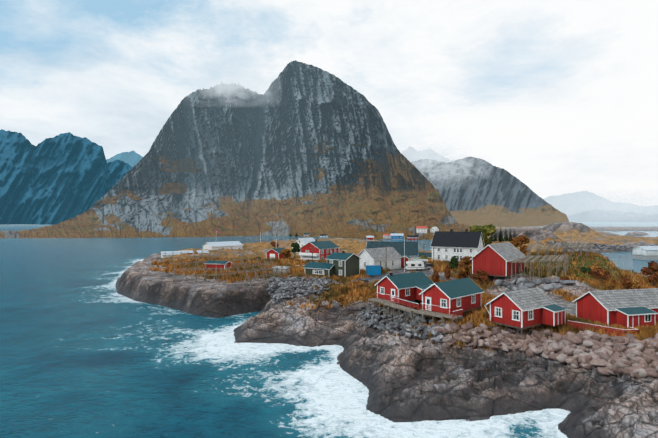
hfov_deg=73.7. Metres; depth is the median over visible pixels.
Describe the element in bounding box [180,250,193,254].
building
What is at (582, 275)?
bush
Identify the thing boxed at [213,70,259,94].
cloud
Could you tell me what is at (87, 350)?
sea water
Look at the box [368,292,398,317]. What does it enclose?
wooden deck
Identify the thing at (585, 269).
bush
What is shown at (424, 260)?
carport
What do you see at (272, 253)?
red garage
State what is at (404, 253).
white flagpole
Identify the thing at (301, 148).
mountain
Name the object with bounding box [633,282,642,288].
bush
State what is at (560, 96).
sky
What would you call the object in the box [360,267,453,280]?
village road
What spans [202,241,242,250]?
warehouse
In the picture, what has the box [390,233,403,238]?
blue house
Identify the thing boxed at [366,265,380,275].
blue container
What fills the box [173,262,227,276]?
drying rack
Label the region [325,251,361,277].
green house
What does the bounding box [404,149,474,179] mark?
cloud
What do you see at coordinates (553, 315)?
cabin porch
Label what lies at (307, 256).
red white balcony
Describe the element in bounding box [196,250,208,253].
shed
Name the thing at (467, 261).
tree
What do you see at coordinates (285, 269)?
plank shed
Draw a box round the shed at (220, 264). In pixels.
[205,260,231,269]
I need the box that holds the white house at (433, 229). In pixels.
[430,227,438,232]
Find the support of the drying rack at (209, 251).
on the terrain ground at (402, 378)
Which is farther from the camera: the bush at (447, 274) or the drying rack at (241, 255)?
the drying rack at (241, 255)
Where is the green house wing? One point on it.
(320, 269)
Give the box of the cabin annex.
[415,284,430,300]
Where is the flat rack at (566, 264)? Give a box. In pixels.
[510,254,569,290]
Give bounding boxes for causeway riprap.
[547,240,656,249]
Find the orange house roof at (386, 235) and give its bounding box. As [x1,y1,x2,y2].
[383,234,390,237]
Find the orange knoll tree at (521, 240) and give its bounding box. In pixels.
[510,235,529,253]
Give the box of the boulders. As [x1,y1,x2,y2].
[354,305,451,342]
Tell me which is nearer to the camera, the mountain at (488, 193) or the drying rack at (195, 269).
the drying rack at (195, 269)
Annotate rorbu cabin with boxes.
[374,272,433,314]
[419,278,483,321]
[486,287,555,334]
[572,288,657,325]
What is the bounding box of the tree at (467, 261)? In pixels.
[460,256,471,277]
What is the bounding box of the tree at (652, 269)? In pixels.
[641,261,657,286]
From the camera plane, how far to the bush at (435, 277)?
98.65 m
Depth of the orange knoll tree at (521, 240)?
173.37 m
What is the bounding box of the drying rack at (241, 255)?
[168,253,242,266]
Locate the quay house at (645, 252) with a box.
[633,246,657,259]
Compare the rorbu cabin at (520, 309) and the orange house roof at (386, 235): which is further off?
the orange house roof at (386, 235)
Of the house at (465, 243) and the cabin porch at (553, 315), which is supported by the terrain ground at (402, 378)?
the house at (465, 243)
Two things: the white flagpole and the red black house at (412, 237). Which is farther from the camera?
the red black house at (412, 237)
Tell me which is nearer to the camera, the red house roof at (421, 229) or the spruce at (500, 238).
the spruce at (500, 238)
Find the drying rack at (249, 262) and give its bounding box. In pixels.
[231,257,273,267]
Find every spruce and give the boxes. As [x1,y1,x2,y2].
[498,226,502,241]
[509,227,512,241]
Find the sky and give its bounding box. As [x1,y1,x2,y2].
[0,0,657,206]
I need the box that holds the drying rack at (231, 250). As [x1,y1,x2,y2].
[213,244,252,255]
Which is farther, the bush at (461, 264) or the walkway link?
the bush at (461, 264)
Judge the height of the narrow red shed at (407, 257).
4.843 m
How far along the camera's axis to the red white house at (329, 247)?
164.92 m
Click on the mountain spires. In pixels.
(408, 151)
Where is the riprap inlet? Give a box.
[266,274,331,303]
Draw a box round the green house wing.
[303,262,333,277]
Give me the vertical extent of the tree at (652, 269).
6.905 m
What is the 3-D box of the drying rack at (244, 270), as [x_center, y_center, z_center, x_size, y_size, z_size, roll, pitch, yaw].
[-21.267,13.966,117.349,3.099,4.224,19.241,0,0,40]
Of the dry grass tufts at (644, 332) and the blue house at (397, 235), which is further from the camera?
the blue house at (397, 235)
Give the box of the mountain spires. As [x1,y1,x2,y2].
[401,146,454,162]
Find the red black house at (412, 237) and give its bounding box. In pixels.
[407,235,418,239]
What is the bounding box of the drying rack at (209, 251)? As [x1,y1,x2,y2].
[156,250,210,262]
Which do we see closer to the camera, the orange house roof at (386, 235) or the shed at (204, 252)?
the shed at (204, 252)
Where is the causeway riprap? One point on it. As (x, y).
(596, 246)
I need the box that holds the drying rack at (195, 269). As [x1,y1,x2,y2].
[172,267,217,283]
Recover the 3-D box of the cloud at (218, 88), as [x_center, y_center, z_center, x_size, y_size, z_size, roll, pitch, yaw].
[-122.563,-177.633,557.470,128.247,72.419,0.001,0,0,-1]
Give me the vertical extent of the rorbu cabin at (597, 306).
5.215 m
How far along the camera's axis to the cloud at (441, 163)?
1446.77 m
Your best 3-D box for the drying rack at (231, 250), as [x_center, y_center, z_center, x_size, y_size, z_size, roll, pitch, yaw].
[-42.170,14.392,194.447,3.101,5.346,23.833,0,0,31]
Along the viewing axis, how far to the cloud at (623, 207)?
3443.08 m
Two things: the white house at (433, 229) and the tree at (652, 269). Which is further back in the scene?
the white house at (433, 229)
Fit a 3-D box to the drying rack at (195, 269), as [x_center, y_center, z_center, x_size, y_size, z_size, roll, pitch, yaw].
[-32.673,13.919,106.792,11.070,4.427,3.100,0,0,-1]
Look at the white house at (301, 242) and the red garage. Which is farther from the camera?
the white house at (301, 242)
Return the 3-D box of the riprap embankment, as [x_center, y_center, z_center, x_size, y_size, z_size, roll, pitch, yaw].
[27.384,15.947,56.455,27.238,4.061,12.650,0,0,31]
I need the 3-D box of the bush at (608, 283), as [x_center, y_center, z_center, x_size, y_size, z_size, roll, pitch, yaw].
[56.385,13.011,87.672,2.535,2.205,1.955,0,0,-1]
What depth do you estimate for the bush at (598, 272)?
90.74 m
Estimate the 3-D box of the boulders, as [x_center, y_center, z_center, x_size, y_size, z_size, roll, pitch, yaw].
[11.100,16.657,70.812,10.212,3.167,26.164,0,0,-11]
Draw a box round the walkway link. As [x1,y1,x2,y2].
[383,296,418,323]
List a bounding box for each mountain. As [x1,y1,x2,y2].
[0,60,509,239]
[0,129,132,224]
[106,151,142,166]
[411,157,568,226]
[544,191,657,222]
[568,209,657,221]
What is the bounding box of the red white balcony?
[299,252,319,260]
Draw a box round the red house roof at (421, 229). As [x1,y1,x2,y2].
[416,226,427,232]
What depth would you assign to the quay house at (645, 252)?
227.35 m
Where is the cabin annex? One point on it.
(419, 289)
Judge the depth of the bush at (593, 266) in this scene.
103.20 m
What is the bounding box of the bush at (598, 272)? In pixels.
[590,267,610,279]
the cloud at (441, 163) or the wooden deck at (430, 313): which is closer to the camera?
the wooden deck at (430, 313)
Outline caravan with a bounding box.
[405,261,424,270]
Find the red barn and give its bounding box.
[470,242,526,281]
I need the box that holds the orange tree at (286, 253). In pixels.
[280,249,290,257]
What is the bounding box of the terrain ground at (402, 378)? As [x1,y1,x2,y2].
[116,222,657,437]
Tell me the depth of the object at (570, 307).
76.62 m
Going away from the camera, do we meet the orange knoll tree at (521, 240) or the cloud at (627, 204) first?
the orange knoll tree at (521, 240)
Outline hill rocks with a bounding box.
[494,277,575,292]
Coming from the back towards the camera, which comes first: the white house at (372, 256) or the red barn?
the white house at (372, 256)
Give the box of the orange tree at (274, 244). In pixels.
[270,241,278,247]
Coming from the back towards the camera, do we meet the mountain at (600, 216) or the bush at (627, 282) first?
the mountain at (600, 216)
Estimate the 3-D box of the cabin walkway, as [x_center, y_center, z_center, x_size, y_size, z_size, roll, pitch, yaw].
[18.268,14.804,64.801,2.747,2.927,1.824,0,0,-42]
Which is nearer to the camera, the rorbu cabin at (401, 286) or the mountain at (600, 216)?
the rorbu cabin at (401, 286)
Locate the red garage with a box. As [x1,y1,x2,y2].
[265,248,288,259]
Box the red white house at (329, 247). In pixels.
[299,239,339,259]
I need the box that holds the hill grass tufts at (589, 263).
[518,253,624,281]
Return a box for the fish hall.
[366,241,418,255]
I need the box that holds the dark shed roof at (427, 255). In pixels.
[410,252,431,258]
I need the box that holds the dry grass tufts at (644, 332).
[149,250,657,356]
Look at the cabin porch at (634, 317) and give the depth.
59.02 m
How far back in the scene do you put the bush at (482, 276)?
94.86 m
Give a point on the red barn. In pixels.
(496, 259)
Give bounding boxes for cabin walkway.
[442,309,462,323]
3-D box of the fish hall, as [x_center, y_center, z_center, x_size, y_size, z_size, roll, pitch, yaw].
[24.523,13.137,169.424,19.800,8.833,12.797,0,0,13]
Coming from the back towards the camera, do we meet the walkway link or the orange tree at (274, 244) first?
the orange tree at (274, 244)
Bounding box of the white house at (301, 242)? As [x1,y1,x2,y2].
[292,238,314,253]
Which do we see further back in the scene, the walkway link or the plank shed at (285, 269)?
the plank shed at (285, 269)
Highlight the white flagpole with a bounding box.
[404,236,404,271]
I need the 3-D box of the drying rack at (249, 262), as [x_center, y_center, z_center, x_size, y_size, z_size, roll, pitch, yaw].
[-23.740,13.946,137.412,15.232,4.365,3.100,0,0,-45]
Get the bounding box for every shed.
[160,251,181,257]
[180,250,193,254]
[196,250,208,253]
[205,260,231,269]
[272,266,289,272]
[401,254,410,266]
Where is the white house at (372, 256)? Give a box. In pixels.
[357,247,401,269]
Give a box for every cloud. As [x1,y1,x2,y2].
[198,69,269,96]
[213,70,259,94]
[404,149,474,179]
[423,154,453,174]
[580,193,656,212]
[605,201,643,215]
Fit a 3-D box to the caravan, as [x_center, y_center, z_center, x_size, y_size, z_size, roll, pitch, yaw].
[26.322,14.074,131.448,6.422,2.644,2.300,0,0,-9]
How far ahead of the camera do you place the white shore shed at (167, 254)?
198.38 m
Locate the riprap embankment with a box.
[434,321,657,378]
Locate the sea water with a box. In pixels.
[0,222,657,437]
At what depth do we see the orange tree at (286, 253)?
165.92 m
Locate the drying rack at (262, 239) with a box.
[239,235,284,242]
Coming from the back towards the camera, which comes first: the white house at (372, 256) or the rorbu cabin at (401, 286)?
the white house at (372, 256)
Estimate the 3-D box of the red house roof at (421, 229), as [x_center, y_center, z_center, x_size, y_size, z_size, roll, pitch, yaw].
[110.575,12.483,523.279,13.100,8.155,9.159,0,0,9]
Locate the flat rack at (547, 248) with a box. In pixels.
[525,242,590,260]
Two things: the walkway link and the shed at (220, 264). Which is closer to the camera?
the walkway link
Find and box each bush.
[432,270,439,282]
[444,265,450,279]
[449,256,458,269]
[458,260,469,278]
[476,270,488,283]
[575,273,584,278]
[580,267,591,273]
[589,264,602,268]
[590,267,610,279]
[604,278,617,288]
[620,276,632,288]
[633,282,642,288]
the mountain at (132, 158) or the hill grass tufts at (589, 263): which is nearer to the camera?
the hill grass tufts at (589, 263)
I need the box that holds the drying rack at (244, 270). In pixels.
[218,262,277,280]
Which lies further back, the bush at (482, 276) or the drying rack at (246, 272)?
the drying rack at (246, 272)
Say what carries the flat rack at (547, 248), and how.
on the terrain ground at (402, 378)
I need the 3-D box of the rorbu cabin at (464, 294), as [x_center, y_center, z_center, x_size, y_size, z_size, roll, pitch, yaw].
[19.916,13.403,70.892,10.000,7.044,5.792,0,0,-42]
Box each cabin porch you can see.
[541,304,567,325]
[615,307,657,327]
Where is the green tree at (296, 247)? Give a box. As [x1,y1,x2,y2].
[291,242,300,257]
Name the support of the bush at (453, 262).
on the terrain ground at (402, 378)
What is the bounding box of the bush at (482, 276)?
[476,270,488,283]
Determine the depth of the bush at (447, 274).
109.01 m
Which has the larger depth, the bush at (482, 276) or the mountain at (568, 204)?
the mountain at (568, 204)
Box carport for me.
[409,259,427,263]
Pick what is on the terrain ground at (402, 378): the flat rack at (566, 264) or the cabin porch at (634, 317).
the flat rack at (566, 264)
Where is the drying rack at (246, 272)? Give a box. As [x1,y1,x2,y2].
[243,265,285,286]
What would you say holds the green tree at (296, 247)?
on the terrain ground at (402, 378)

